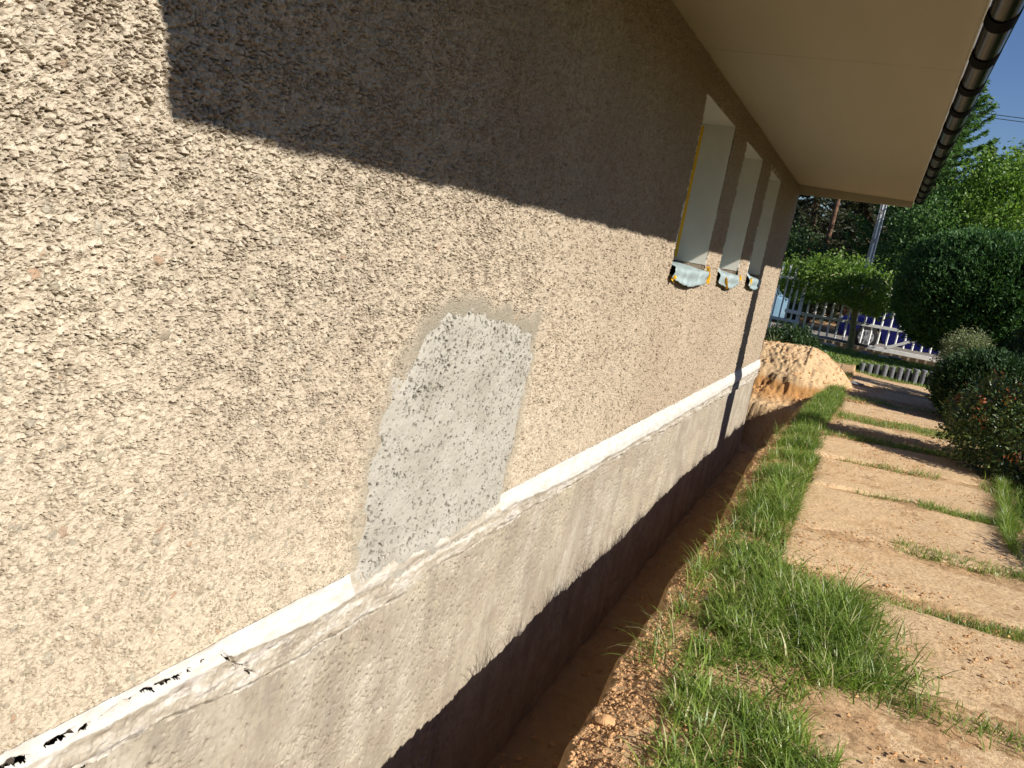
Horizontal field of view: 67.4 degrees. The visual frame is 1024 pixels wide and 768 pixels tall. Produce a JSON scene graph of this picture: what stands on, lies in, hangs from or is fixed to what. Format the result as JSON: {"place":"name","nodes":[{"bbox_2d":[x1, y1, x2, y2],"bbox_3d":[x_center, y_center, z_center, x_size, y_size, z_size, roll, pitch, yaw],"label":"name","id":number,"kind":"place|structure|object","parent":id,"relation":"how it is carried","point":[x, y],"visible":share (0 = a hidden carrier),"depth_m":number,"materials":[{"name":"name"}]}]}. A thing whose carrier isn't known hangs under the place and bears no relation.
{"place":"outdoors","nodes":[
{"label":"outdoors","id":0,"kind":"place"},
{"bbox_2d":[486,312,1023,767],"bbox_3d":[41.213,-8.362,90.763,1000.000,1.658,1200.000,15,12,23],"label":"ground","id":1,"kind":"structure","parent":0,"point":[927,738],"depth_m":4.07,"materials":[{"name":"soil"}]},
{"bbox_2d":[0,0,1023,767],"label":"house","id":2,"kind":"structure","parent":1,"relation":"on","point":[376,380],"depth_m":2.36,"materials":[{"name":"concrete"}]},
{"bbox_2d":[669,93,735,287],"bbox_3d":[1.288,-1.333,5.733,0.383,1.476,1.292,15,12,23],"label":"window","id":3,"kind":"structure","parent":2,"relation":"in","point":[715,138],"depth_m":6.17,"materials":[{"name":"white glass"}]},
{"bbox_2d":[684,142,762,291],"bbox_3d":[1.991,-1.498,7.205,0.387,1.476,1.130,15,12,23],"label":"window","id":4,"kind":"structure","parent":2,"relation":"in","point":[727,279],"depth_m":7.60,"materials":[{"name":"white glass"}]},
{"bbox_2d":[733,165,780,290],"bbox_3d":[2.674,-1.661,8.647,0.382,1.476,1.000,15,12,23],"label":"window","id":5,"kind":"structure","parent":2,"relation":"in","point":[754,268],"depth_m":8.98,"materials":[{"name":"white glass"}]},
{"bbox_2d":[594,714,614,727],"bbox_3d":[0.313,1.136,2.594,0.072,0.042,0.051,15,12,23],"label":"clay clod","id":6,"kind":"object","parent":1,"relation":"on","point":[605,720],"visible":1,"depth_m":2.58,"materials":[{"name":"soil"}]},
{"bbox_2d":[601,421,801,681],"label":"edge grass","id":7,"kind":"structure","parent":1,"relation":"on","point":[702,569],"depth_m":3.88,"materials":[{"name":"green plant"}]},
{"bbox_2d":[497,340,1023,767],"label":"soil crumbs","id":8,"kind":"object","parent":1,"relation":"on","point":[611,735],"visible":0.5,"depth_m":3.55,"materials":[{"name":"brown soil"}]},
{"bbox_2d":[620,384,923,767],"bbox_3d":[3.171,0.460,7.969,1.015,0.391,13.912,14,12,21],"label":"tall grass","id":9,"kind":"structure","parent":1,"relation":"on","point":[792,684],"depth_m":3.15,"materials":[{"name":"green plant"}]},
{"bbox_2d":[767,328,787,342],"bbox_3d":[4.973,-0.834,14.483,0.631,0.342,0.731,15,12,23],"label":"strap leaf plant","id":10,"kind":"object","parent":1,"relation":"on","point":[774,339],"visible":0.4,"depth_m":14.44,"materials":[{"name":"green plant"}]},
{"bbox_2d":[619,371,940,767],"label":"trench grass","id":11,"kind":"structure","parent":1,"relation":"on","point":[829,640],"depth_m":3.22,"materials":[{"name":"green plant"}]},
{"bbox_2d":[768,262,807,327],"bbox_3d":[6.197,-2.043,18.650,1.680,1.910,0.140,15,12,23],"label":"picket fence","id":12,"kind":"object","parent":1,"relation":"on","point":[792,312],"visible":0.45,"depth_m":18.41,"materials":[{"name":"white paint"}]},
{"bbox_2d":[780,216,807,289],"bbox_3d":[9.121,-4.881,29.032,3.925,5.145,3.700,15,12,23],"label":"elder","id":13,"kind":"object","parent":1,"relation":"on","point":[795,232],"visible":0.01,"depth_m":28.11,"materials":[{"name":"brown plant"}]},
{"bbox_2d":[765,318,826,351],"bbox_3d":[5.413,-0.831,14.813,1.294,0.839,1.176,15,12,23],"label":"corner bush","id":14,"kind":"object","parent":1,"relation":"on","point":[797,335],"visible":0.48,"depth_m":14.67,"materials":[{"name":"green plant"}]},
{"bbox_2d":[740,340,852,447],"bbox_3d":[4.104,0.272,13.604,3.648,2.379,4.496,15,12,23],"label":"sand heap","id":15,"kind":"object","parent":1,"relation":"on","point":[764,413],"visible":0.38,"depth_m":11.95,"materials":[{"name":"beige sand"}]},
{"bbox_2d":[774,216,837,322],"bbox_3d":[9.727,-3.759,26.709,3.182,4.071,3.340,6,12,-20],"label":"elder","id":16,"kind":"object","parent":1,"relation":"on","point":[803,249],"visible":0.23,"depth_m":26.14,"materials":[{"name":"green plant"}]},
{"bbox_2d":[794,197,818,312],"bbox_3d":[12.772,-9.703,36.374,5.811,12.982,5.239,4,13,-29],"label":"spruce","id":17,"kind":"object","parent":1,"relation":"on","point":[801,224],"depth_m":36.05,"materials":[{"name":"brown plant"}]},
{"bbox_2d":[803,199,840,322],"bbox_3d":[12.710,-7.531,29.349,3.828,11.384,3.779,15,12,23],"label":"pine","id":18,"kind":"object","parent":1,"relation":"on","point":[832,220],"depth_m":29.56,"materials":[{"name":"brown plant"}]},
{"bbox_2d":[786,194,864,321],"bbox_3d":[12.960,-8.199,31.858,4.763,11.802,5.283,15,12,23],"label":"spruce","id":19,"kind":"object","parent":1,"relation":"on","point":[814,213],"visible":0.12,"depth_m":31.78,"materials":[{"name":"green plant"}]},
{"bbox_2d":[775,245,899,349],"bbox_3d":[7.863,-2.031,18.438,3.352,2.447,2.683,15,12,23],"label":"weeping tree","id":20,"kind":"object","parent":1,"relation":"on","point":[856,274],"visible":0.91,"depth_m":17.89,"materials":[{"name":"green plant"}]},
{"bbox_2d":[815,201,883,314],"bbox_3d":[17.463,-9.253,38.319,5.811,12.982,5.239,10,11,2],"label":"spruce","id":21,"kind":"object","parent":1,"relation":"on","point":[843,207],"visible":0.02,"depth_m":38.60,"materials":[{"name":"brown plant"}]},
{"bbox_2d":[767,327,935,365],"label":"kerb wall","id":22,"kind":"structure","parent":1,"relation":"on","point":[843,346],"depth_m":19.08,"materials":[{"name":"grey concrete"}]},
{"bbox_2d":[812,201,891,332],"bbox_3d":[15.776,-8.025,33.509,5.283,11.802,4.763,19,14,38],"label":"spruce","id":23,"kind":"object","parent":1,"relation":"on","point":[868,210],"visible":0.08,"depth_m":33.42,"materials":[{"name":"green plant"}]},
{"bbox_2d":[850,381,863,385],"bbox_3d":[5.848,-0.004,13.125,0.298,0.087,0.182,15,12,23],"label":"stone","id":24,"kind":"object","parent":1,"relation":"on","point":[855,382],"visible":0.54,"depth_m":13.07,"materials":[{"name":"grey stone"}]},
{"bbox_2d":[753,530,969,719],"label":"stray grass","id":25,"kind":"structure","parent":1,"relation":"on","point":[876,682],"depth_m":3.08,"materials":[{"name":"green plant"}]},
{"bbox_2d":[858,362,865,371],"bbox_3d":[7.044,-0.162,15.553,0.112,0.544,0.112,15,12,23],"label":"palisade post","id":26,"kind":"object","parent":1,"relation":"on","point":[862,366],"visible":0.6,"depth_m":15.47,"materials":[{"name":"concrete"}]},
{"bbox_2d":[845,204,886,336],"bbox_3d":[11.530,-4.857,24.238,1.400,8.150,0.212,15,12,23],"label":"utility pole","id":27,"kind":"object","parent":1,"relation":"on","point":[877,231],"visible":0.14,"depth_m":24.18,"materials":[{"name":"grey concrete"}]},
{"bbox_2d":[971,115,1021,121],"bbox_3d":[21.556,-5.826,19.365,21.201,0.361,0.020,15,12,23],"label":"power line","id":28,"kind":"object","parent":27,"relation":"attached to","point":[996,118],"visible":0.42,"depth_m":22.61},
{"bbox_2d":[971,111,1023,118],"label":"power line","id":29,"kind":"object","parent":27,"relation":"attached to","point":[998,115],"visible":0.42,"depth_m":22.57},
{"bbox_2d":[866,363,872,373],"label":"palisade post","id":30,"kind":"object","parent":1,"relation":"on","point":[869,368],"visible":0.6,"depth_m":15.42,"materials":[{"name":"concrete"}]},
{"bbox_2d":[801,275,941,361],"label":"sliding gate","id":31,"kind":"structure","parent":1,"relation":"on","point":[881,349],"depth_m":18.71,"materials":[{"name":"white metal"}]},
{"bbox_2d":[873,364,880,375],"bbox_3d":[7.297,-0.113,15.454,0.112,0.574,0.112,15,12,23],"label":"palisade post","id":32,"kind":"object","parent":1,"relation":"on","point":[877,367],"visible":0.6,"depth_m":15.38,"materials":[{"name":"concrete"}]},
{"bbox_2d":[880,364,888,377],"bbox_3d":[7.414,-0.090,15.381,0.112,0.599,0.112,15,12,23],"label":"palisade post","id":33,"kind":"object","parent":1,"relation":"on","point":[884,370],"visible":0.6,"depth_m":15.31,"materials":[{"name":"concrete"}]},
{"bbox_2d":[851,375,930,395],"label":"path slab","id":34,"kind":"structure","parent":1,"relation":"on","point":[910,389],"depth_m":13.82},
{"bbox_2d":[888,366,895,377],"bbox_3d":[7.542,-0.056,15.339,0.112,0.591,0.112,15,12,23],"label":"palisade post","id":35,"kind":"object","parent":1,"relation":"on","point":[892,370],"visible":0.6,"depth_m":15.26,"materials":[{"name":"concrete"}]},
{"bbox_2d":[841,401,944,429],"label":"path slab","id":36,"kind":"structure","parent":1,"relation":"on","point":[890,414],"depth_m":10.25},
{"bbox_2d":[851,385,938,409],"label":"path slab","id":37,"kind":"structure","parent":1,"relation":"on","point":[898,399],"depth_m":12.16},
{"bbox_2d":[838,420,953,446],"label":"path slab","id":38,"kind":"structure","parent":1,"relation":"on","point":[864,427],"depth_m":8.91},
{"bbox_2d":[889,356,902,359],"bbox_3d":[8.775,-0.586,17.565,0.298,0.085,0.190,19,14,39],"label":"stone","id":39,"kind":"object","parent":1,"relation":"on","point":[893,357],"visible":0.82,"depth_m":17.52,"materials":[{"name":"grey stone"}]},
{"bbox_2d":[813,435,982,485],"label":"path slab","id":40,"kind":"structure","parent":1,"relation":"on","point":[845,448],"depth_m":7.46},
{"bbox_2d":[773,395,1023,759],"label":"seam grass","id":41,"kind":"structure","parent":1,"relation":"on","point":[1008,522],"depth_m":5.64,"materials":[{"name":"green plant"}]},
{"bbox_2d":[794,204,1002,303],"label":"wood","id":42,"kind":"object","parent":1,"relation":"on","point":[866,238],"depth_m":52.08,"materials":[{"name":"brown wood"}]},
{"bbox_2d":[895,367,903,380],"bbox_3d":[7.663,-0.033,15.276,0.112,0.614,0.112,15,12,23],"label":"palisade post","id":43,"kind":"object","parent":1,"relation":"on","point":[900,371],"visible":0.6,"depth_m":15.20,"materials":[{"name":"concrete"}]},
{"bbox_2d":[780,527,1023,629],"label":"path slab","id":44,"kind":"structure","parent":1,"relation":"on","point":[980,595],"depth_m":4.31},
{"bbox_2d":[811,457,1000,520],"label":"path slab","id":45,"kind":"structure","parent":1,"relation":"on","point":[885,479],"depth_m":6.39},
{"bbox_2d":[903,368,911,381],"bbox_3d":[7.787,-0.002,15.225,0.112,0.615,0.112,15,12,23],"label":"palisade post","id":46,"kind":"object","parent":1,"relation":"on","point":[907,374],"visible":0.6,"depth_m":15.15,"materials":[{"name":"concrete"}]},
{"bbox_2d":[793,483,1023,575],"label":"path slab","id":47,"kind":"structure","parent":1,"relation":"on","point":[834,510],"depth_m":5.25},
{"bbox_2d":[910,369,919,383],"bbox_3d":[7.902,0.021,15.146,0.112,0.641,0.112,15,12,23],"label":"palisade post","id":48,"kind":"object","parent":1,"relation":"on","point":[915,375],"visible":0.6,"depth_m":15.07,"materials":[{"name":"concrete"}]},
{"bbox_2d":[832,79,1000,312],"bbox_3d":[14.208,-6.348,25.875,5.297,10.931,5.004,15,12,23],"label":"larch","id":49,"kind":"object","parent":1,"relation":"on","point":[957,152],"visible":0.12,"depth_m":25.25,"materials":[{"name":"green plant"}]},
{"bbox_2d":[818,709,1023,767],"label":"path slab","id":50,"kind":"structure","parent":1,"relation":"on","point":[995,758],"depth_m":2.69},
{"bbox_2d":[918,370,927,384],"bbox_3d":[8.033,0.045,15.106,0.112,0.654,0.112,15,12,23],"label":"palisade post","id":51,"kind":"object","parent":1,"relation":"on","point":[922,379],"visible":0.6,"depth_m":15.03,"materials":[{"name":"concrete"}]},
{"bbox_2d":[861,181,989,348],"bbox_3d":[12.746,-3.570,24.008,3.763,5.772,3.325,15,12,23],"label":"hazel","id":52,"kind":"object","parent":1,"relation":"on","point":[899,239],"visible":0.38,"depth_m":23.56,"materials":[{"name":"green plant"}]},
{"bbox_2d":[857,597,1023,724],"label":"path slab","id":53,"kind":"structure","parent":1,"relation":"on","point":[964,684],"depth_m":3.39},
{"bbox_2d":[887,223,1023,355],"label":"clipped thuja","id":54,"kind":"object","parent":1,"relation":"on","point":[946,281],"visible":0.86,"depth_m":14.95,"materials":[{"name":"green plant"}]},
{"bbox_2d":[929,325,997,370],"bbox_3d":[7.621,-0.303,12.965,1.066,1.428,1.051,15,12,23],"label":"pale shrub","id":55,"kind":"object","parent":1,"relation":"on","point":[957,341],"visible":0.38,"depth_m":12.86,"materials":[{"name":"green plant"}]},
{"bbox_2d":[924,344,1023,440],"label":"dark yew","id":56,"kind":"object","parent":1,"relation":"on","point":[958,369],"visible":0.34,"depth_m":10.40,"materials":[{"name":"green plant"}]},
{"bbox_2d":[928,137,1023,238],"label":"maple","id":57,"kind":"object","parent":1,"relation":"on","point":[1001,181],"visible":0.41,"depth_m":22.98,"materials":[{"name":"green plant"}]},
{"bbox_2d":[931,367,1023,486],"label":"azalea","id":58,"kind":"object","parent":1,"relation":"on","point":[971,423],"visible":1,"depth_m":7.45,"materials":[{"name":"green plant"}]},
{"bbox_2d":[970,146,997,223],"bbox_3d":[20.994,-6.436,36.023,3.810,9.441,4.226,13,11,14],"label":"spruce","id":59,"kind":"object","parent":1,"relation":"on","point":[988,158],"visible":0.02,"depth_m":35.05,"materials":[{"name":"plant"}]},
{"bbox_2d":[980,142,1023,227],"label":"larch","id":60,"kind":"object","parent":1,"relation":"on","point":[1018,149],"visible":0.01,"depth_m":25.75,"materials":[{"name":"plant"}]},
{"bbox_2d":[1001,324,1023,356],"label":"dark juniper","id":61,"kind":"object","parent":1,"relation":"on","point":[1016,344],"visible":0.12,"depth_m":11.25,"materials":[{"name":"green plant"}]},
{"bbox_2d":[765,332,933,387],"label":"lawn grass","id":62,"kind":"structure","parent":0,"point":[862,357],"depth_m":16.29,"materials":[{"name":"green plant"}]},
{"bbox_2d":[768,322,942,357],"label":"road","id":63,"kind":"structure","parent":0,"point":[838,338],"depth_m":23.15,"materials":[{"name":"grey asphalt"}]},
{"bbox_2d":[771,290,787,317],"bbox_3d":[6.390,-2.858,23.798,4.135,1.440,1.840,15,12,23],"label":"parked car","id":64,"kind":"object","parent":63,"relation":"on","point":[778,306],"depth_m":22.34,"materials":[{"name":"blue paint"}]},
{"bbox_2d":[835,312,937,353],"bbox_3d":[11.045,-1.451,20.851,4.135,1.440,1.840,14,12,22],"label":"parked car","id":65,"kind":"object","parent":63,"relation":"on","point":[874,335],"visible":0.23,"depth_m":20.54,"materials":[{"name":"blue paint"}]},
{"bbox_2d":[795,9,1023,226],"label":"sky","id":66,"kind":"structure","parent":0,"point":[1006,78],"materials":[{"name":"blue"}]}
]}

